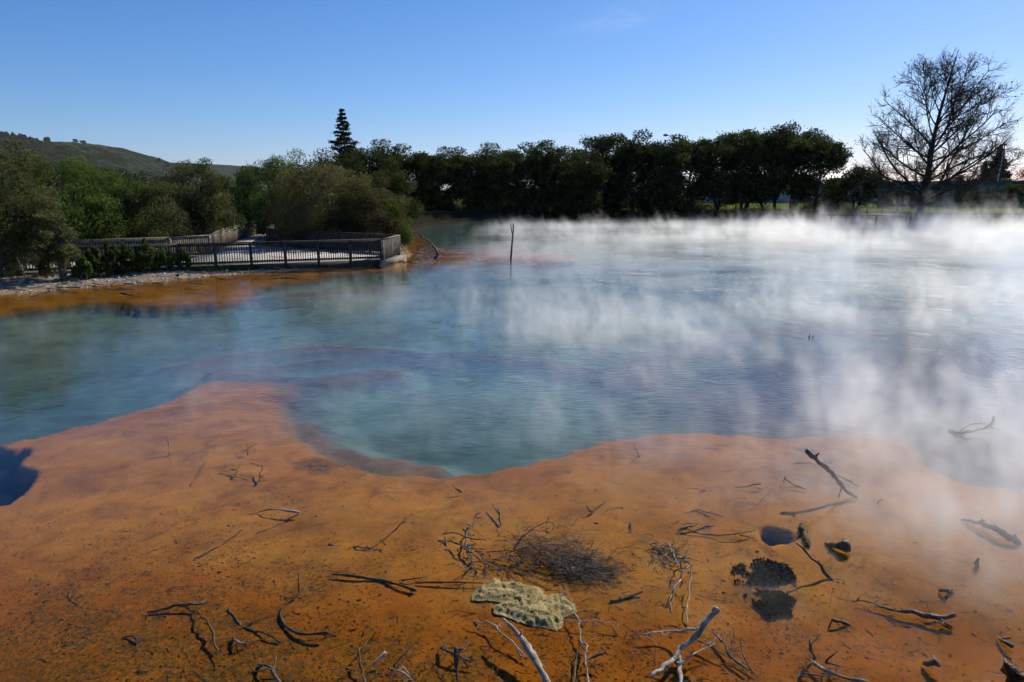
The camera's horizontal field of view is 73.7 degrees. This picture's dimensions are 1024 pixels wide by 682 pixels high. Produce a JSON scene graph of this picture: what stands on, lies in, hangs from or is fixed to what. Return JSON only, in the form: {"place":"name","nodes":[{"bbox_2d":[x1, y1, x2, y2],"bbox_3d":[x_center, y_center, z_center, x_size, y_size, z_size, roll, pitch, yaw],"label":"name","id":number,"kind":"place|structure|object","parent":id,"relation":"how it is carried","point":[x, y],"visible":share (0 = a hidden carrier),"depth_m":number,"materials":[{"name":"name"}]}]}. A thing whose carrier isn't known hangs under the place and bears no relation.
{"place":"outdoors","nodes":[
{"label":"outdoors","id":0,"kind":"place"},
{"bbox_2d":[0,139,267,192],"bbox_3d":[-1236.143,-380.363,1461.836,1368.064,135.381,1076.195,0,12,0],"label":"hill","id":1,"kind":"structure","parent":0,"point":[134,162],"depth_m":1345.10,"materials":[{"name":"plant"}]},
{"bbox_2d":[0,131,50,140],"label":"woods","id":2,"kind":"object","parent":1,"relation":"on","point":[5,134],"visible":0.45,"depth_m":1401.22,"materials":[{"name":"green plant"}]},
{"bbox_2d":[0,135,197,185],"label":"woods","id":3,"kind":"object","parent":1,"relation":"on","point":[62,147],"visible":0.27,"depth_m":1229.27,"materials":[{"name":"green plant"}]},
{"bbox_2d":[170,162,337,191],"bbox_3d":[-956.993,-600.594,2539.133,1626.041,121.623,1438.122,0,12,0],"label":"hill","id":4,"kind":"structure","parent":0,"point":[227,170],"depth_m":2273.95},
{"bbox_2d":[0,193,1023,681],"bbox_3d":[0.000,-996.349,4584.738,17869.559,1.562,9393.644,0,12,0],"label":"ground","id":5,"kind":"structure","parent":0,"point":[426,413],"depth_m":8.95,"materials":[{"name":"soil"}]},
{"bbox_2d":[0,137,71,280],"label":"manuka tree","id":6,"kind":"object","parent":5,"relation":"on","point":[27,201],"visible":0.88,"depth_m":26.30,"materials":[{"name":"green plant"}]},
{"bbox_2d":[0,153,84,227],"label":"manuka tree","id":7,"kind":"object","parent":5,"relation":"on","point":[57,182],"visible":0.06,"depth_m":40.25,"materials":[{"name":"green plant"}]},
{"bbox_2d":[0,150,140,260],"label":"manuka tree","id":8,"kind":"object","parent":5,"relation":"on","point":[72,212],"visible":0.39,"depth_m":33.43,"materials":[{"name":"green plant"}]},
{"bbox_2d":[71,254,92,279],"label":"shrub","id":9,"kind":"object","parent":5,"relation":"on","point":[81,266],"visible":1,"depth_m":26.95,"materials":[{"name":"green plant"}]},
{"bbox_2d":[34,168,169,245],"bbox_3d":[-21.981,-6.907,36.763,7.372,4.716,5.758,0,12,0],"label":"manuka tree","id":10,"kind":"object","parent":5,"relation":"on","point":[119,188],"visible":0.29,"depth_m":35.66,"materials":[{"name":"green plant"}]},
{"bbox_2d":[74,165,169,215],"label":"manuka tree","id":11,"kind":"object","parent":5,"relation":"on","point":[140,175],"visible":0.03,"depth_m":46.31,"materials":[{"name":"green plant"}]},
{"bbox_2d":[135,238,154,272],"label":"shrub","id":12,"kind":"object","parent":5,"relation":"on","point":[144,248],"visible":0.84,"depth_m":28.73,"materials":[{"name":"green plant"}]},
{"bbox_2d":[95,179,199,249],"bbox_3d":[-19.811,-6.539,36.438,5.159,4.081,5.255,6,14,27],"label":"manuka tree","id":13,"kind":"object","parent":5,"relation":"on","point":[153,229],"visible":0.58,"depth_m":35.62,"materials":[{"name":"green plant"}]},
{"bbox_2d":[0,257,297,291],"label":"gravel","id":14,"kind":"structure","parent":5,"relation":"on","point":[96,281],"depth_m":27.71,"materials":[{"name":"gravel"}]},
{"bbox_2d":[25,208,81,279],"bbox_3d":[-17.722,-3.644,26.371,2.036,2.980,1.737,0,12,0],"label":"manuka tree","id":15,"kind":"object","parent":14,"relation":"on","point":[60,253],"visible":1,"depth_m":26.18,"materials":[{"name":"green plant"}]},
{"bbox_2d":[82,246,104,277],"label":"shrub","id":16,"kind":"object","parent":14,"relation":"on","point":[94,259],"visible":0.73,"depth_m":27.42,"materials":[{"name":"green plant"}]},
{"bbox_2d":[99,239,123,276],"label":"shrub","id":17,"kind":"object","parent":14,"relation":"on","point":[111,264],"visible":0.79,"depth_m":28.02,"materials":[{"name":"green plant"}]},
{"bbox_2d":[115,240,141,274],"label":"shrub","id":18,"kind":"object","parent":14,"relation":"on","point":[133,262],"visible":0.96,"depth_m":28.39,"materials":[{"name":"green plant"}]},
{"bbox_2d":[152,247,177,271],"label":"shrub","id":19,"kind":"object","parent":14,"relation":"on","point":[168,260],"visible":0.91,"depth_m":29.44,"materials":[{"name":"green plant"}]},
{"bbox_2d":[174,247,190,268],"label":"shrub","id":20,"kind":"object","parent":14,"relation":"on","point":[185,258],"visible":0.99,"depth_m":29.89,"materials":[{"name":"green plant"}]},
{"bbox_2d":[124,171,209,231],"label":"manuka tree","id":21,"kind":"object","parent":5,"relation":"on","point":[178,180],"visible":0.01,"depth_m":48.77,"materials":[{"name":"green plant"}]},
{"bbox_2d":[147,597,221,658],"bbox_3d":[-2.566,2.377,5.673,1.116,0.220,0.417,10,16,37],"label":"branch","id":22,"kind":"object","parent":5,"relation":"on","point":[188,604],"visible":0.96,"depth_m":5.85,"materials":[{"name":"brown wood"}]},
{"bbox_2d":[146,157,246,248],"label":"manuka tree","id":23,"kind":"object","parent":5,"relation":"on","point":[205,206],"visible":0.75,"depth_m":40.46,"materials":[{"name":"green plant"}]},
{"bbox_2d":[5,234,406,273],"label":"viewing deck","id":24,"kind":"structure","parent":5,"relation":"on","point":[377,262],"depth_m":33.70,"materials":[{"name":"wood"}]},
{"bbox_2d":[18,222,256,261],"bbox_3d":[-19.524,-5.774,39.731,8.965,1.250,26.636,4,13,16],"label":"timber railing","id":25,"kind":"object","parent":24,"relation":"on","point":[220,236],"visible":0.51,"depth_m":35.29,"materials":[{"name":"wood"}]},
{"bbox_2d":[0,239,382,274],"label":"timber railing","id":26,"kind":"object","parent":24,"relation":"on","point":[263,243],"visible":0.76,"depth_m":31.07,"materials":[{"name":"wood"}]},
{"bbox_2d":[265,222,395,251],"bbox_3d":[-13.358,-6.654,43.770,4.249,1.250,20.982,-8,14,-32],"label":"timber railing","id":27,"kind":"object","parent":24,"relation":"on","point":[271,235],"visible":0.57,"depth_m":39.02,"materials":[{"name":"wood"}]},
{"bbox_2d":[381,235,400,259],"bbox_3d":[-6.130,-4.674,34.685,0.140,1.250,3.155,1,12,6],"label":"timber railing","id":28,"kind":"object","parent":24,"relation":"on","point":[390,246],"visible":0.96,"depth_m":34.52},
{"bbox_2d":[204,179,263,231],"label":"manuka tree","id":29,"kind":"object","parent":5,"relation":"on","point":[235,198],"visible":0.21,"depth_m":54.76,"materials":[{"name":"green plant"}]},
{"bbox_2d":[181,261,297,271],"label":"grass","id":30,"kind":"structure","parent":5,"relation":"on","point":[229,268],"depth_m":30.53,"materials":[{"name":"green plant"}]},
{"bbox_2d":[228,607,280,642],"bbox_3d":[-2.135,2.346,5.718,0.756,0.146,0.343,6,14,27],"label":"stick","id":31,"kind":"object","parent":5,"relation":"on","point":[237,621],"visible":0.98,"depth_m":5.69,"materials":[{"name":"grey wood"}]},
{"bbox_2d":[232,160,287,231],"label":"manuka tree","id":32,"kind":"object","parent":5,"relation":"on","point":[248,182],"visible":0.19,"depth_m":55.74,"materials":[{"name":"green plant"}]},
{"bbox_2d":[251,657,281,681],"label":"branch","id":33,"kind":"object","parent":5,"relation":"on","point":[271,669],"visible":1,"depth_m":5.08,"materials":[{"name":"grey wood"}]},
{"bbox_2d":[249,508,299,533],"bbox_3d":[-2.634,1.928,7.512,0.541,0.106,0.519,-8,15,-32],"label":"stick","id":34,"kind":"object","parent":5,"relation":"on","point":[293,511],"visible":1,"depth_m":7.55,"materials":[{"name":"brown wood"}]},
{"bbox_2d":[233,148,333,236],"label":"manuka tree","id":35,"kind":"object","parent":5,"relation":"on","point":[255,203],"visible":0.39,"depth_m":49.56,"materials":[{"name":"green plant"}]},
{"bbox_2d":[255,158,378,246],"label":"manuka tree","id":36,"kind":"object","parent":5,"relation":"on","point":[305,217],"visible":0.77,"depth_m":40.44,"materials":[{"name":"green plant"}]},
{"bbox_2d":[297,147,391,229],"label":"manuka tree","id":37,"kind":"object","parent":5,"relation":"on","point":[331,161],"visible":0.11,"depth_m":51.75,"materials":[{"name":"green plant"}]},
{"bbox_2d":[327,108,364,177],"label":"conifer tree","id":38,"kind":"object","parent":5,"relation":"on","point":[342,139],"visible":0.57,"depth_m":89.91,"materials":[{"name":"green plant"}]},
{"bbox_2d":[320,175,412,234],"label":"manuka tree","id":39,"kind":"object","parent":5,"relation":"on","point":[360,223],"visible":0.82,"depth_m":40.61,"materials":[{"name":"green plant"}]},
{"bbox_2d":[337,138,411,201],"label":"kanuka tree","id":40,"kind":"object","parent":5,"relation":"on","point":[372,155],"visible":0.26,"depth_m":91.92,"materials":[{"name":"green plant"}]},
{"bbox_2d":[332,573,427,591],"bbox_3d":[-1.236,2.221,6.264,0.900,0.059,0.290,0,12,0],"label":"stick","id":41,"kind":"object","parent":5,"relation":"on","point":[412,589],"visible":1,"depth_m":6.34,"materials":[{"name":"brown wood"}]},
{"bbox_2d":[347,158,424,227],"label":"manuka tree","id":42,"kind":"object","parent":5,"relation":"on","point":[399,183],"visible":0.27,"depth_m":59.55,"materials":[{"name":"green plant"}]},
{"bbox_2d":[369,198,415,248],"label":"manuka tree","id":43,"kind":"object","parent":5,"relation":"on","point":[406,238],"visible":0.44,"depth_m":41.74,"materials":[{"name":"green plant"}]},
{"bbox_2d":[373,143,436,201],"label":"kanuka tree","id":44,"kind":"object","parent":5,"relation":"on","point":[408,165],"visible":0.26,"depth_m":95.75,"materials":[{"name":"green plant"}]},
{"bbox_2d":[398,245,455,263],"bbox_3d":[-5.073,-5.095,39.652,3.852,0.516,11.735,0,12,0],"label":"stick debris","id":45,"kind":"object","parent":5,"relation":"on","point":[432,250],"visible":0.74,"depth_m":38.30,"materials":[{"name":"brown wood"}]},
{"bbox_2d":[408,231,447,257],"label":"arched branch","id":46,"kind":"object","parent":5,"relation":"on","point":[434,247],"visible":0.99,"depth_m":37.26,"materials":[{"name":"grey wood"}]},
{"bbox_2d":[407,146,467,209],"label":"kanuka tree","id":47,"kind":"object","parent":5,"relation":"on","point":[428,178],"visible":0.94,"depth_m":93.06,"materials":[{"name":"green plant"}]},
{"bbox_2d":[438,642,479,668],"bbox_3d":[-0.407,2.423,5.265,0.363,0.186,0.250,4,13,17],"label":"root tangle","id":48,"kind":"object","parent":5,"relation":"on","point":[463,659],"visible":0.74,"depth_m":5.21,"materials":[{"name":"grey wood"}]},
{"bbox_2d":[439,146,500,209],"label":"kanuka tree","id":49,"kind":"object","parent":5,"relation":"on","point":[466,171],"visible":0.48,"depth_m":96.11,"materials":[{"name":"green plant"}]},
{"bbox_2d":[442,511,498,580],"bbox_3d":[-0.453,2.078,6.888,0.480,0.228,1.108,-3,13,-12],"label":"branch","id":50,"kind":"object","parent":5,"relation":"on","point":[466,536],"visible":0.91,"depth_m":6.97,"materials":[{"name":"grey wood"}]},
{"bbox_2d":[0,604,944,681],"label":"algae","id":51,"kind":"object","parent":5,"relation":"on","point":[288,679],"visible":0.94,"depth_m":5.21,"materials":[{"name":"plant"}]},
{"bbox_2d":[455,543,509,580],"bbox_3d":[-0.282,2.157,6.687,0.442,0.086,0.918,-6,14,-24],"label":"twig mat","id":52,"kind":"object","parent":5,"relation":"on","point":[501,567],"visible":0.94,"depth_m":6.68,"materials":[{"name":"grey wood"}]},
{"bbox_2d":[460,142,536,208],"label":"kanuka tree","id":53,"kind":"object","parent":5,"relation":"on","point":[506,172],"visible":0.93,"depth_m":94.79,"materials":[{"name":"green plant"}]},
{"bbox_2d":[472,620,527,657],"bbox_3d":[-0.118,2.386,5.482,0.285,0.106,0.650,-7,14,-28],"label":"branch","id":54,"kind":"object","parent":5,"relation":"on","point":[515,645],"visible":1,"depth_m":5.51,"materials":[{"name":"grey wood"}]},
{"bbox_2d":[0,434,1023,681],"bbox_3d":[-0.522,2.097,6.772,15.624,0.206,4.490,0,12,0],"label":"twig litter","id":55,"kind":"object","parent":5,"relation":"on","point":[508,621],"visible":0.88,"depth_m":5.74,"materials":[{"name":"brown plant"}]},
{"bbox_2d":[472,578,576,630],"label":"mineral slab","id":56,"kind":"structure","parent":5,"relation":"on","point":[527,605],"depth_m":5.93,"materials":[{"name":"stone"}]},
{"bbox_2d":[497,141,560,207],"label":"kanuka tree","id":57,"kind":"object","parent":5,"relation":"on","point":[523,162],"visible":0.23,"depth_m":97.22,"materials":[{"name":"green plant"}]},
{"bbox_2d":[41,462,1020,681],"bbox_3d":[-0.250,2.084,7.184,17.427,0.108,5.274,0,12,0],"label":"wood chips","id":58,"kind":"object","parent":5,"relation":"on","point":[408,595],"visible":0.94,"depth_m":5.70,"materials":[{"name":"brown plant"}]},
{"bbox_2d":[524,139,590,211],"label":"kanuka tree","id":59,"kind":"object","parent":5,"relation":"on","point":[552,156],"visible":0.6,"depth_m":94.04,"materials":[{"name":"green plant"}]},
{"bbox_2d":[486,508,638,597],"bbox_3d":[0.462,2.074,6.699,1.725,0.491,1.159,7,14,28],"label":"brush heap","id":60,"kind":"object","parent":5,"relation":"on","point":[578,570],"visible":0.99,"depth_m":6.58,"materials":[{"name":"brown wood"}]},
{"bbox_2d":[551,151,614,219],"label":"kanuka tree","id":61,"kind":"object","parent":5,"relation":"on","point":[593,178],"visible":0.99,"depth_m":87.75,"materials":[{"name":"green plant"}]},
{"bbox_2d":[561,588,617,681],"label":"branch","id":62,"kind":"object","parent":5,"relation":"on","point":[595,655],"visible":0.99,"depth_m":5.23,"materials":[{"name":"grey wood"}]},
{"bbox_2d":[578,133,642,209],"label":"kanuka tree","id":63,"kind":"object","parent":5,"relation":"on","point":[602,145],"visible":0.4,"depth_m":97.42,"materials":[{"name":"green plant"}]},
{"bbox_2d":[597,128,673,214],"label":"kanuka tree","id":64,"kind":"object","parent":5,"relation":"on","point":[628,151],"visible":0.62,"depth_m":95.93,"materials":[{"name":"green plant"}]},
{"bbox_2d":[413,194,864,218],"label":"undergrowth","id":65,"kind":"object","parent":5,"relation":"on","point":[510,207],"visible":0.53,"depth_m":93.69,"materials":[{"name":"green plant"}]},
{"bbox_2d":[627,132,697,217],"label":"kanuka tree","id":66,"kind":"object","parent":5,"relation":"on","point":[671,178],"visible":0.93,"depth_m":93.91,"materials":[{"name":"green plant"}]},
{"bbox_2d":[645,539,696,567],"bbox_3d":[1.486,2.114,6.763,0.511,0.138,0.526,-5,13,-21],"label":"twig mat","id":67,"kind":"object","parent":5,"relation":"on","point":[667,550],"visible":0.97,"depth_m":6.74,"materials":[{"name":"grey wood"}]},
{"bbox_2d":[664,541,691,625],"bbox_3d":[1.552,2.147,6.375,0.249,0.237,1.489,3,13,14],"label":"twig spray","id":68,"kind":"object","parent":5,"relation":"on","point":[679,581],"visible":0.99,"depth_m":6.19,"materials":[{"name":"grey wood"}]},
{"bbox_2d":[673,521,715,540],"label":"branch","id":69,"kind":"object","parent":5,"relation":"on","point":[681,528],"visible":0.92,"depth_m":7.27,"materials":[{"name":"grey wood"}]},
{"bbox_2d":[668,137,722,213],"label":"kanuka tree","id":70,"kind":"object","parent":5,"relation":"on","point":[709,178],"visible":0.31,"depth_m":97.03,"materials":[{"name":"green plant"}]},
{"bbox_2d":[684,131,756,214],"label":"kanuka tree","id":71,"kind":"object","parent":5,"relation":"on","point":[736,158],"visible":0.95,"depth_m":95.13,"materials":[{"name":"green plant"}]},
{"bbox_2d":[636,203,818,207],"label":"lawn grass","id":72,"kind":"structure","parent":5,"relation":"on","point":[770,206],"depth_m":111.93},
{"bbox_2d":[709,127,783,214],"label":"kanuka tree","id":73,"kind":"object","parent":5,"relation":"on","point":[747,133],"visible":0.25,"depth_m":96.94,"materials":[{"name":"green plant"}]},
{"bbox_2d":[731,557,796,586],"bbox_3d":[2.277,2.183,6.452,0.840,0.095,0.473,0,12,0],"label":"water weed","id":74,"kind":"object","parent":5,"relation":"on","point":[769,572],"visible":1,"depth_m":6.43,"materials":[{"name":"plant"}]},
{"bbox_2d":[696,174,842,202],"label":"building","id":75,"kind":"structure","parent":5,"relation":"on","point":[784,199],"depth_m":157.75,"materials":[{"name":"grey paint"}]},
{"bbox_2d":[736,120,809,212],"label":"kanuka tree","id":76,"kind":"object","parent":5,"relation":"on","point":[767,189],"visible":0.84,"depth_m":94.19,"materials":[{"name":"green plant"}]},
{"bbox_2d":[767,126,837,212],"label":"kanuka tree","id":77,"kind":"object","parent":5,"relation":"on","point":[801,137],"visible":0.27,"depth_m":96.85,"materials":[{"name":"green plant"}]},
{"bbox_2d":[798,522,810,547],"bbox_3d":[3.054,2.013,7.137,0.105,0.131,0.491,4,13,16],"label":"log","id":78,"kind":"object","parent":5,"relation":"on","point":[802,529],"visible":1,"depth_m":7.13,"materials":[{"name":"grey wood"}]},
{"bbox_2d":[796,543,839,582],"bbox_3d":[2.855,2.066,6.370,0.408,0.360,0.078,5,13,20],"label":"leaning stick","id":79,"kind":"object","parent":5,"relation":"on","point":[826,574],"visible":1,"depth_m":6.37,"materials":[{"name":"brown wood"}]},
{"bbox_2d":[787,134,853,215],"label":"kanuka tree","id":80,"kind":"object","parent":5,"relation":"on","point":[835,158],"visible":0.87,"depth_m":93.49,"materials":[{"name":"green plant"}]},
{"bbox_2d":[797,632,869,681],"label":"branch","id":81,"kind":"object","parent":5,"relation":"on","point":[825,670],"visible":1,"depth_m":5.07,"materials":[{"name":"grey wood"}]},
{"bbox_2d":[831,164,883,218],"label":"shrubby tree","id":82,"kind":"object","parent":5,"relation":"on","point":[843,184],"visible":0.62,"depth_m":88.69,"materials":[{"name":"green plant"}]},
{"bbox_2d":[821,207,907,220],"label":"jetty","id":83,"kind":"object","parent":5,"relation":"on","point":[862,215],"visible":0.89,"depth_m":85.05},
{"bbox_2d":[837,597,956,627],"bbox_3d":[3.255,2.297,5.905,0.971,0.186,0.320,10,16,39],"label":"branch","id":84,"kind":"object","parent":5,"relation":"on","point":[941,618],"visible":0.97,"depth_m":5.74,"materials":[{"name":"grey wood"}]},
{"bbox_2d":[849,46,1023,222],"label":"bare tree","id":85,"kind":"object","parent":5,"relation":"on","point":[961,92],"visible":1,"depth_m":78.17,"materials":[{"name":"brown plant"}]},
{"bbox_2d":[877,179,1023,207],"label":"hedge","id":86,"kind":"object","parent":5,"relation":"on","point":[985,188],"visible":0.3,"depth_m":106.80,"materials":[{"name":"green plant"}]},
{"bbox_2d":[949,191,969,208],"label":"ball shrub","id":87,"kind":"object","parent":5,"relation":"on","point":[962,203],"visible":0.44,"depth_m":99.52,"materials":[{"name":"green plant"}]},
{"bbox_2d":[908,208,1023,221],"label":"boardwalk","id":88,"kind":"structure","parent":5,"relation":"on","point":[977,211],"depth_m":83.67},
{"bbox_2d":[909,213,1023,222],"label":"timber railing","id":89,"kind":"object","parent":5,"relation":"on","point":[950,219],"visible":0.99,"depth_m":78.78,"materials":[{"name":"wood"}]},
{"bbox_2d":[967,189,984,208],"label":"ball shrub","id":90,"kind":"object","parent":5,"relation":"on","point":[975,201],"visible":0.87,"depth_m":100.42,"materials":[{"name":"green plant"}]},
{"bbox_2d":[980,187,997,209],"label":"ball shrub","id":91,"kind":"object","parent":5,"relation":"on","point":[986,199],"visible":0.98,"depth_m":99.56,"materials":[{"name":"green plant"}]},
{"bbox_2d":[987,145,1015,180],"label":"conifer tree","id":92,"kind":"object","parent":5,"relation":"on","point":[1008,174],"visible":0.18,"depth_m":123.18,"materials":[{"name":"green plant"}]},
{"bbox_2d":[992,183,1021,209],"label":"ball shrub","id":93,"kind":"object","parent":5,"relation":"on","point":[1005,195],"visible":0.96,"depth_m":97.91,"materials":[{"name":"green plant"}]},
{"bbox_2d":[1007,184,1023,208],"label":"ball shrub","id":94,"kind":"object","parent":5,"relation":"on","point":[1013,197],"visible":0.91,"depth_m":96.87,"materials":[{"name":"green plant"}]},
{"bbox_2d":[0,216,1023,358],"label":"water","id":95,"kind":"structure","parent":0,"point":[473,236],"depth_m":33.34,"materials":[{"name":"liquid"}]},
{"bbox_2d":[279,573,336,635],"bbox_3d":[-1.692,2.272,5.638,0.296,0.243,1.116,-10,16,-40],"label":"branch","id":96,"kind":"object","parent":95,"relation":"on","point":[296,631],"visible":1,"depth_m":5.62,"materials":[{"name":"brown wood"}]},
{"bbox_2d":[454,647,462,681],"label":"prong","id":97,"kind":"object","parent":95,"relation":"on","point":[456,655],"visible":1,"depth_m":5.02,"materials":[{"name":"grey wood"}]},
{"bbox_2d":[503,618,550,681],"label":"branch","id":98,"kind":"object","parent":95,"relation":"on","point":[530,652],"visible":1,"depth_m":5.11,"materials":[{"name":"grey wood"}]},
{"bbox_2d":[633,605,720,681],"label":"driftwood","id":99,"kind":"object","parent":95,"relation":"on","point":[699,630],"visible":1,"depth_m":5.25,"materials":[{"name":"grey wood"}]},
{"bbox_2d":[697,628,754,674],"bbox_3d":[1.705,2.361,5.292,0.474,0.192,0.228,12,17,43],"label":"branch","id":100,"kind":"object","parent":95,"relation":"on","point":[729,656],"visible":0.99,"depth_m":5.27,"materials":[{"name":"grey wood"}]},
{"bbox_2d":[743,588,796,619],"bbox_3d":[2.285,2.288,5.971,0.463,0.087,0.470,0,12,0],"label":"water weed","id":101,"kind":"object","parent":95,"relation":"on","point":[783,601],"visible":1,"depth_m":5.93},
{"bbox_2d":[805,448,857,498],"bbox_3d":[3.769,1.569,8.052,0.627,0.552,0.108,4,13,18],"label":"leaning stick","id":102,"kind":"object","parent":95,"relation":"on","point":[809,453],"visible":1,"depth_m":8.04,"materials":[{"name":"grey wood"}]},
{"bbox_2d":[824,538,850,552],"bbox_3d":[3.267,2.039,6.860,0.271,0.140,0.132,10,16,39],"label":"stump","id":103,"kind":"object","parent":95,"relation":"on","point":[844,545],"visible":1,"depth_m":6.80,"materials":[{"name":"grey wood"}]},
{"bbox_2d":[948,416,994,434],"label":"branch","id":104,"kind":"object","parent":95,"relation":"on","point":[961,432],"visible":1,"depth_m":10.06,"materials":[{"name":"grey wood"}]},
{"bbox_2d":[961,517,1021,545],"bbox_3d":[5.026,1.972,7.202,0.134,0.152,0.620,-6,14,-25],"label":"log","id":105,"kind":"object","parent":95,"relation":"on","point":[1005,534],"visible":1,"depth_m":7.08,"materials":[{"name":"grey wood"}]},
{"bbox_2d":[986,658,1023,681],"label":"stump","id":106,"kind":"object","parent":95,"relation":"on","point":[1012,673],"visible":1,"depth_m":4.87,"materials":[{"name":"grey wood"}]},
{"bbox_2d":[0,0,1023,189],"label":"sky","id":107,"kind":"structure","parent":0,"point":[226,82],"materials":[{"name":"blue"}]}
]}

